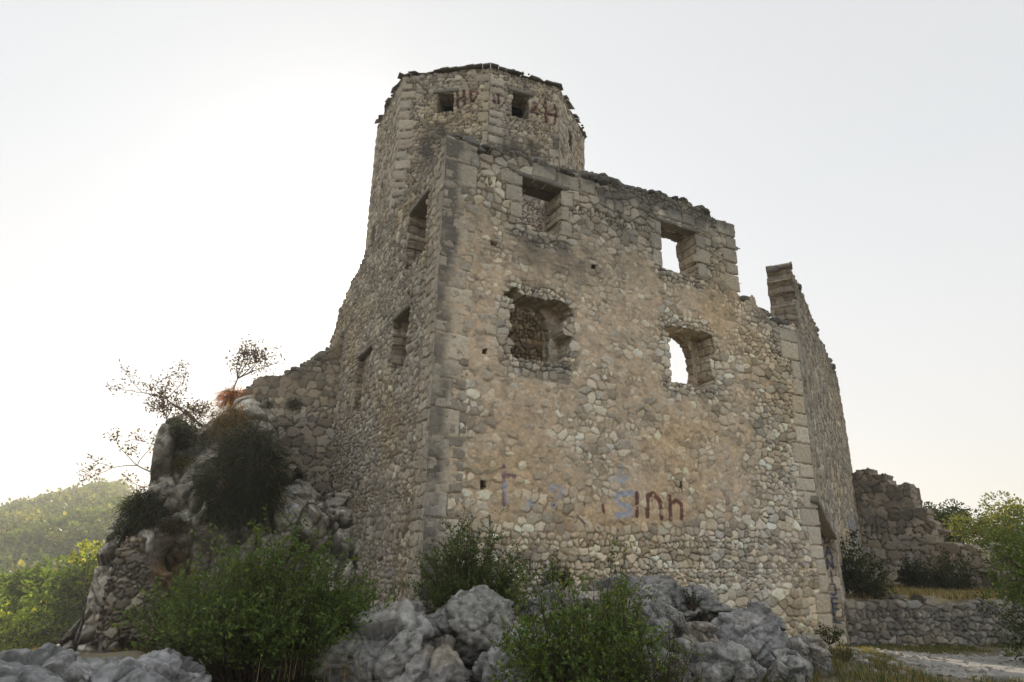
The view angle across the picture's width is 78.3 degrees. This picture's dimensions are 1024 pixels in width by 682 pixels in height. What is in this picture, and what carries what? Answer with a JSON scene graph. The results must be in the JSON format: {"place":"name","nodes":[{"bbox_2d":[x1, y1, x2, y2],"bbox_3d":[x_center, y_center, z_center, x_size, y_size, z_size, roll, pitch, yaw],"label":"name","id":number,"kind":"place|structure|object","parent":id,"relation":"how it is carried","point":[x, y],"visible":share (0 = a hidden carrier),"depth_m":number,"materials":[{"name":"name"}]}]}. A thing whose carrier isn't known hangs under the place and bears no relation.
{"place":"outdoors","nodes":[
{"label":"outdoors","id":0,"kind":"place"},
{"bbox_2d":[0,644,188,655],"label":"dry grass","id":1,"kind":"structure","parent":0,"point":[110,650],"depth_m":8.19,"materials":[{"name":"plant"}]},
{"bbox_2d":[57,395,360,652],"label":"cliff","id":2,"kind":"structure","parent":0,"point":[168,556],"depth_m":14.31,"materials":[{"name":"grey stone"}]},
{"bbox_2d":[103,519,139,547],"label":"hanging shrub","id":3,"kind":"object","parent":2,"relation":"hanging from","point":[125,533],"visible":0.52,"depth_m":13.69,"materials":[{"name":"green plant"}]},
{"bbox_2d":[95,534,168,640],"bbox_3d":[-7.409,4.868,12.519,1.187,1.959,0.746,8,-19,-22],"label":"drystone stack","id":4,"kind":"object","parent":2,"relation":"on","point":[134,572],"visible":0.76,"depth_m":12.26,"materials":[{"name":"grey stone"}]},
{"bbox_2d":[102,478,181,539],"bbox_3d":[-8.085,3.774,13.966,1.631,1.615,1.565,14,-22,-34],"label":"hanging shrub","id":5,"kind":"object","parent":2,"relation":"on","point":[136,503],"visible":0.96,"depth_m":13.81,"materials":[{"name":"green plant"}]},
{"bbox_2d":[76,380,212,507],"bbox_3d":[-10.151,2.967,18.036,3.323,3.498,2.924,-5,-19,18],"label":"sparse tree","id":6,"kind":"object","parent":2,"relation":"on","point":[163,392],"visible":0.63,"depth_m":17.73,"materials":[{"name":"brown plant"}]},
{"bbox_2d":[105,359,217,427],"bbox_3d":[-9.261,1.727,18.160,2.383,2.649,3.914,-12,-22,36],"label":"sparse tree","id":7,"kind":"object","parent":2,"relation":"on","point":[163,407],"visible":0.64,"depth_m":17.56,"materials":[{"name":"brown plant"}]},
{"bbox_2d":[148,509,196,538],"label":"hanging shrub","id":8,"kind":"object","parent":2,"relation":"hanging from","point":[167,528],"visible":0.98,"depth_m":13.72,"materials":[{"name":"green plant"}]},
{"bbox_2d":[150,412,208,454],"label":"hanging shrub","id":9,"kind":"object","parent":2,"relation":"on","point":[185,430],"visible":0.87,"depth_m":14.98,"materials":[{"name":"green plant"}]},
{"bbox_2d":[169,450,198,478],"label":"hanging shrub","id":10,"kind":"object","parent":2,"relation":"on","point":[180,462],"visible":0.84,"depth_m":14.81,"materials":[{"name":"green plant"}]},
{"bbox_2d":[179,463,225,504],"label":"hanging shrub","id":11,"kind":"object","parent":2,"relation":"on","point":[207,482],"visible":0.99,"depth_m":13.62,"materials":[{"name":"green plant"}]},
{"bbox_2d":[181,487,248,536],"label":"hanging shrub","id":12,"kind":"object","parent":2,"relation":"on","point":[211,516],"visible":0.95,"depth_m":13.75,"materials":[{"name":"green plant"}]},
{"bbox_2d":[200,400,260,446],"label":"dry shrub","id":13,"kind":"object","parent":2,"relation":"on","point":[220,414],"visible":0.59,"depth_m":15.48,"materials":[{"name":"brown plant"}]},
{"bbox_2d":[212,383,253,413],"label":"dry shrub","id":14,"kind":"object","parent":2,"relation":"on","point":[230,396],"visible":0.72,"depth_m":17.37,"materials":[{"name":"orange plant"}]},
{"bbox_2d":[170,396,321,561],"bbox_3d":[-6.125,3.196,14.829,3.595,4.078,3.095,1,-18,0],"label":"hanging shrub","id":15,"kind":"object","parent":2,"relation":"on","point":[250,488],"visible":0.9,"depth_m":14.46,"materials":[{"name":"green plant"}]},
{"bbox_2d":[224,334,284,388],"bbox_3d":[-7.778,1.052,18.899,1.723,2.650,1.219,-7,-20,25],"label":"sapling","id":16,"kind":"object","parent":2,"relation":"on","point":[255,354],"visible":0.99,"depth_m":18.86,"materials":[{"name":"brown plant"}]},
{"bbox_2d":[256,397,278,409],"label":"hanging shrub","id":17,"kind":"object","parent":2,"relation":"on","point":[270,405],"visible":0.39,"depth_m":17.93,"materials":[{"name":"green plant"}]},
{"bbox_2d":[0,0,1023,543],"label":"sky","id":18,"kind":"structure","parent":0,"point":[186,180],"materials":[{"name":"white"}]},
{"bbox_2d":[32,551,1023,681],"bbox_3d":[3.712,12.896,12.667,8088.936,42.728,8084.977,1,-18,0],"label":"ground","id":19,"kind":"structure","parent":0,"point":[308,678],"depth_m":9.58,"materials":[{"name":"grey gravel"}]},
{"bbox_2d":[0,569,19,643],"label":"hill tree","id":20,"kind":"object","parent":19,"relation":"on","point":[2,576],"visible":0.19,"depth_m":43.22,"materials":[{"name":"green plant"}]},
{"bbox_2d":[2,596,29,644],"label":"hill tree","id":21,"kind":"object","parent":19,"relation":"on","point":[17,610],"visible":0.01,"depth_m":47.25,"materials":[{"name":"green plant"}]},
{"bbox_2d":[0,605,64,651],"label":"bush","id":22,"kind":"object","parent":19,"relation":"on","point":[26,642],"visible":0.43,"depth_m":34.18,"materials":[{"name":"green plant"}]},
{"bbox_2d":[0,554,76,647],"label":"bush","id":23,"kind":"object","parent":19,"relation":"on","point":[13,590],"visible":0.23,"depth_m":39.34,"materials":[{"name":"green plant"}]},
{"bbox_2d":[0,642,88,681],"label":"boulder","id":24,"kind":"object","parent":19,"relation":"on","point":[13,663],"visible":0.75,"depth_m":6.00,"materials":[{"name":"stone"}]},
{"bbox_2d":[14,553,97,644],"bbox_3d":[-25.677,16.680,36.249,5.260,8.581,5.758,5,-18,-12],"label":"bush","id":25,"kind":"object","parent":19,"relation":"on","point":[55,593],"visible":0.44,"depth_m":35.48,"materials":[{"name":"green plant"}]},
{"bbox_2d":[0,477,135,574],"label":"hillside wood","id":26,"kind":"object","parent":19,"relation":"on","point":[63,522],"visible":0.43,"depth_m":130.61,"materials":[{"name":"green plant"}]},
{"bbox_2d":[36,538,102,642],"bbox_3d":[-24.602,16.013,37.524,6.985,8.090,6.300,-5,-19,17],"label":"hill tree","id":27,"kind":"object","parent":19,"relation":"on","point":[82,553],"visible":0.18,"depth_m":36.48,"materials":[{"name":"green plant"}]},
{"bbox_2d":[25,651,118,681],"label":"boulder","id":28,"kind":"object","parent":19,"relation":"on","point":[60,662],"visible":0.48,"depth_m":6.13,"materials":[{"name":"stone"}]},
{"bbox_2d":[89,655,170,681],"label":"boulder","id":29,"kind":"object","parent":19,"relation":"on","point":[129,669],"visible":0.81,"depth_m":6.47,"materials":[{"name":"stone"}]},
{"bbox_2d":[137,647,211,681],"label":"boulder","id":30,"kind":"object","parent":19,"relation":"on","point":[172,665],"visible":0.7,"depth_m":7.07,"materials":[{"name":"stone"}]},
{"bbox_2d":[122,554,242,636],"bbox_3d":[-5.815,4.558,11.259,1.914,1.473,1.735,-16,-24,42],"label":"leafy bush","id":31,"kind":"object","parent":19,"relation":"on","point":[154,613],"visible":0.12,"depth_m":11.13,"materials":[{"name":"green plant"}]},
{"bbox_2d":[109,504,395,681],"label":"leafy bush","id":32,"kind":"object","parent":19,"relation":"on","point":[266,622],"visible":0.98,"depth_m":8.10,"materials":[{"name":"green plant"}]},
{"bbox_2d":[257,622,361,681],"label":"tall dry stalks","id":33,"kind":"object","parent":19,"relation":"on","point":[313,665],"visible":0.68,"depth_m":8.01,"materials":[{"name":"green plant"}]},
{"bbox_2d":[286,530,400,670],"bbox_3d":[-2.668,4.146,9.816,2.121,2.292,2.033,7,-19,-19],"label":"leafy bush","id":34,"kind":"object","parent":19,"relation":"on","point":[357,590],"visible":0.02,"depth_m":9.79,"materials":[{"name":"green plant"}]},
{"bbox_2d":[310,597,441,681],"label":"boulder","id":35,"kind":"object","parent":19,"relation":"on","point":[393,636],"visible":0.77,"depth_m":8.29,"materials":[{"name":"stone"}]},
{"bbox_2d":[387,634,476,681],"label":"boulder","id":36,"kind":"object","parent":19,"relation":"on","point":[438,659],"visible":0.82,"depth_m":8.06,"materials":[{"name":"stone"}]},
{"bbox_2d":[392,497,548,612],"bbox_3d":[-0.669,3.691,10.684,2.619,2.105,1.653,1,-18,0],"label":"leafy bush","id":37,"kind":"object","parent":19,"relation":"on","point":[468,579],"visible":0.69,"depth_m":10.53,"materials":[{"name":"green plant"}]},
{"bbox_2d":[359,62,586,412],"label":"octagonal tower","id":38,"kind":"structure","parent":19,"relation":"on","point":[509,110],"depth_m":19.04,"materials":[{"name":"beige stone"}]},
{"bbox_2d":[435,585,514,668],"bbox_3d":[-0.658,4.291,9.306,1.646,1.260,1.690,1,-18,0],"label":"boulder","id":39,"kind":"object","parent":19,"relation":"on","point":[470,620],"visible":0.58,"depth_m":8.80,"materials":[{"name":"stone"}]},
{"bbox_2d":[472,624,548,681],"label":"boulder","id":40,"kind":"object","parent":19,"relation":"on","point":[481,669],"visible":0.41,"depth_m":8.13,"materials":[{"name":"stone"}]},
{"bbox_2d":[517,582,586,619],"bbox_3d":[0.690,4.519,10.717,1.209,0.788,0.877,1,-18,0],"label":"boulder","id":41,"kind":"object","parent":19,"relation":"on","point":[534,603],"visible":0.32,"depth_m":10.49,"materials":[{"name":"stone"}]},
{"bbox_2d":[531,610,576,681],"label":"boulder","id":42,"kind":"object","parent":19,"relation":"on","point":[552,639],"visible":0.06,"depth_m":9.02,"materials":[{"name":"stone"}]},
{"bbox_2d":[537,548,574,589],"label":"leafy bush","id":43,"kind":"object","parent":19,"relation":"on","point":[556,579],"visible":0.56,"depth_m":11.51,"materials":[{"name":"green plant"}]},
{"bbox_2d":[327,134,865,648],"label":"ruined keep","id":44,"kind":"structure","parent":19,"relation":"on","point":[725,472],"depth_m":14.62,"materials":[{"name":"beige stone"}]},
{"bbox_2d":[240,331,344,492],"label":"curtain wall","id":45,"kind":"structure","parent":44,"relation":"attached to","point":[312,383],"depth_m":19.63,"materials":[{"name":"grey stone"}]},
{"bbox_2d":[283,394,305,418],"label":"hanging shrub","id":46,"kind":"object","parent":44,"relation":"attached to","point":[295,403],"visible":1,"depth_m":18.24,"materials":[{"name":"green plant"}]},
{"bbox_2d":[484,537,711,681],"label":"leafy bush","id":47,"kind":"object","parent":19,"relation":"on","point":[587,647],"visible":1,"depth_m":7.30,"materials":[{"name":"green plant"}]},
{"bbox_2d":[576,574,644,621],"bbox_3d":[1.864,4.746,11.528,1.852,0.920,0.935,16,-23,-38],"label":"boulder","id":48,"kind":"object","parent":19,"relation":"on","point":[592,593],"visible":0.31,"depth_m":11.41,"materials":[{"name":"stone"}]},
{"bbox_2d":[588,542,657,673],"bbox_3d":[1.486,3.588,8.500,0.984,1.663,0.896,1,-18,0],"label":"leafy bush","id":49,"kind":"object","parent":19,"relation":"on","point":[637,615],"visible":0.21,"depth_m":8.46,"materials":[{"name":"green plant"}]},
{"bbox_2d":[601,640,695,681],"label":"boulder","id":50,"kind":"object","parent":19,"relation":"on","point":[663,649],"visible":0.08,"depth_m":8.60,"materials":[{"name":"stone"}]},
{"bbox_2d":[613,597,684,645],"bbox_3d":[2.222,4.853,10.347,1.320,1.278,1.356,1,-18,0],"label":"boulder","id":51,"kind":"object","parent":19,"relation":"on","point":[659,619],"visible":0.32,"depth_m":9.97,"materials":[{"name":"stone"}]},
{"bbox_2d":[621,600,706,681],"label":"leafy bush","id":52,"kind":"object","parent":19,"relation":"on","point":[675,674],"visible":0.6,"depth_m":7.52,"materials":[{"name":"green plant"}]},
{"bbox_2d":[630,575,734,631],"bbox_3d":[3.180,5.012,11.924,2.390,1.091,1.000,9,-19,-23],"label":"boulder","id":53,"kind":"object","parent":19,"relation":"on","point":[708,609],"visible":0.61,"depth_m":11.65,"materials":[{"name":"stone"}]},
{"bbox_2d":[682,586,703,610],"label":"leafy bush","id":54,"kind":"object","parent":53,"relation":"on","point":[693,603],"visible":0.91,"depth_m":11.50,"materials":[{"name":"green plant"}]},
{"bbox_2d":[663,621,718,665],"bbox_3d":[2.732,4.853,9.463,1.217,1.155,1.141,1,-18,0],"label":"boulder","id":55,"kind":"object","parent":19,"relation":"on","point":[696,637],"visible":0.21,"depth_m":9.44,"materials":[{"name":"stone"}]},
{"bbox_2d":[691,621,719,632],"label":"loose stone","id":56,"kind":"object","parent":55,"relation":"on","point":[705,627],"visible":0.98,"depth_m":9.51,"materials":[{"name":"stone"}]},
{"bbox_2d":[471,652,961,681],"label":"grass","id":57,"kind":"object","parent":19,"relation":"on","point":[898,677],"visible":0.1,"depth_m":9.45,"materials":[{"name":"green plant"}]},
{"bbox_2d":[688,637,766,681],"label":"boulder","id":58,"kind":"object","parent":19,"relation":"on","point":[730,660],"visible":0.93,"depth_m":8.51,"materials":[{"name":"stone"}]},
{"bbox_2d":[710,611,790,677],"bbox_3d":[3.770,4.966,9.916,1.338,1.310,1.084,1,-18,0],"label":"boulder","id":59,"kind":"object","parent":19,"relation":"on","point":[763,637],"visible":0.56,"depth_m":9.67,"materials":[{"name":"stone"}]},
{"bbox_2d":[734,601,785,630],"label":"boulder","id":60,"kind":"object","parent":19,"relation":"on","point":[761,609],"visible":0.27,"depth_m":11.67,"materials":[{"name":"stone"}]},
{"bbox_2d":[766,647,812,681],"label":"boulder","id":61,"kind":"object","parent":19,"relation":"on","point":[788,662],"visible":0.94,"depth_m":8.90,"materials":[{"name":"stone"}]},
{"bbox_2d":[788,632,835,676],"bbox_3d":[4.747,5.071,10.055,0.752,0.720,0.611,1,-18,0],"label":"boulder","id":62,"kind":"object","parent":19,"relation":"on","point":[811,647],"visible":0.69,"depth_m":9.89,"materials":[{"name":"stone"}]},
{"bbox_2d":[814,621,844,644],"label":"leafy bush","id":63,"kind":"object","parent":19,"relation":"on","point":[825,632],"visible":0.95,"depth_m":14.55,"materials":[{"name":"green plant"}]},
{"bbox_2d":[827,636,856,662],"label":"leafy bush","id":64,"kind":"object","parent":19,"relation":"on","point":[846,654],"visible":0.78,"depth_m":11.30,"materials":[{"name":"green plant"}]},
{"bbox_2d":[832,647,1009,681],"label":"fallen rubble","id":65,"kind":"object","parent":19,"relation":"on","point":[971,670],"visible":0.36,"depth_m":11.26,"materials":[{"name":"stone"}]},
{"bbox_2d":[844,593,1023,646],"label":"retaining wall","id":66,"kind":"structure","parent":19,"relation":"on","point":[918,620],"depth_m":18.79,"materials":[{"name":"grey stone"}]},
{"bbox_2d":[855,642,1023,656],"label":"verge grass","id":67,"kind":"structure","parent":19,"relation":"on","point":[935,650],"depth_m":17.92,"materials":[{"name":"green plant"}]},
{"bbox_2d":[922,499,988,544],"bbox_3d":[23.573,10.886,34.120,3.371,4.577,4.505,-4,-19,17],"label":"leafy tree","id":68,"kind":"object","parent":19,"relation":"on","point":[940,514],"visible":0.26,"depth_m":33.50,"materials":[{"name":"green plant"}]},
{"bbox_2d":[941,490,1023,546],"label":"leafy tree","id":69,"kind":"object","parent":19,"relation":"on","point":[1016,513],"visible":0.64,"depth_m":30.51,"materials":[{"name":"green plant"}]},
{"bbox_2d":[964,515,1023,610],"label":"leafy tree","id":70,"kind":"object","parent":19,"relation":"on","point":[1015,566],"visible":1,"depth_m":14.62,"materials":[{"name":"green plant"}]},
{"bbox_2d":[973,585,1023,662],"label":"leafy tree","id":71,"kind":"object","parent":19,"relation":"on","point":[1020,628],"visible":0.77,"depth_m":15.05,"materials":[{"name":"green plant"}]},
{"bbox_2d":[846,589,1014,603],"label":"terrace","id":72,"kind":"structure","parent":0,"point":[938,599],"depth_m":19.71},
{"bbox_2d":[840,526,898,601],"bbox_3d":[10.883,7.073,19.784,2.286,2.379,1.683,1,-18,0],"label":"leafy bush","id":73,"kind":"object","parent":72,"relation":"on","point":[855,577],"visible":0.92,"depth_m":19.45,"materials":[{"name":"green plant"}]},
{"bbox_2d":[890,548,936,588],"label":"leafy bush","id":74,"kind":"object","parent":72,"relation":"on","point":[910,578],"visible":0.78,"depth_m":25.07,"materials":[{"name":"green plant"}]},
{"bbox_2d":[852,467,1023,590],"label":"ruined wall","id":75,"kind":"structure","parent":72,"relation":"on","point":[894,517],"depth_m":27.99,"materials":[{"name":"grey stone"}]},
{"bbox_2d":[915,546,986,591],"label":"leafy bush","id":76,"kind":"object","parent":72,"relation":"on","point":[960,583],"visible":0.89,"depth_m":24.00,"materials":[{"name":"green plant"}]},
{"bbox_2d":[845,582,1021,599],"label":"terrace grass","id":77,"kind":"structure","parent":0,"point":[959,594],"depth_m":21.40,"materials":[{"name":"green plant"}]},
{"bbox_2d":[849,647,1023,681],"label":"gravel path","id":78,"kind":"structure","parent":0,"point":[1017,671],"depth_m":12.92,"materials":[{"name":"grey gravel"}]},
{"bbox_2d":[761,645,1023,681],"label":"path side grass","id":79,"kind":"structure","parent":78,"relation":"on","point":[873,652],"depth_m":9.81,"materials":[{"name":"green plant"}]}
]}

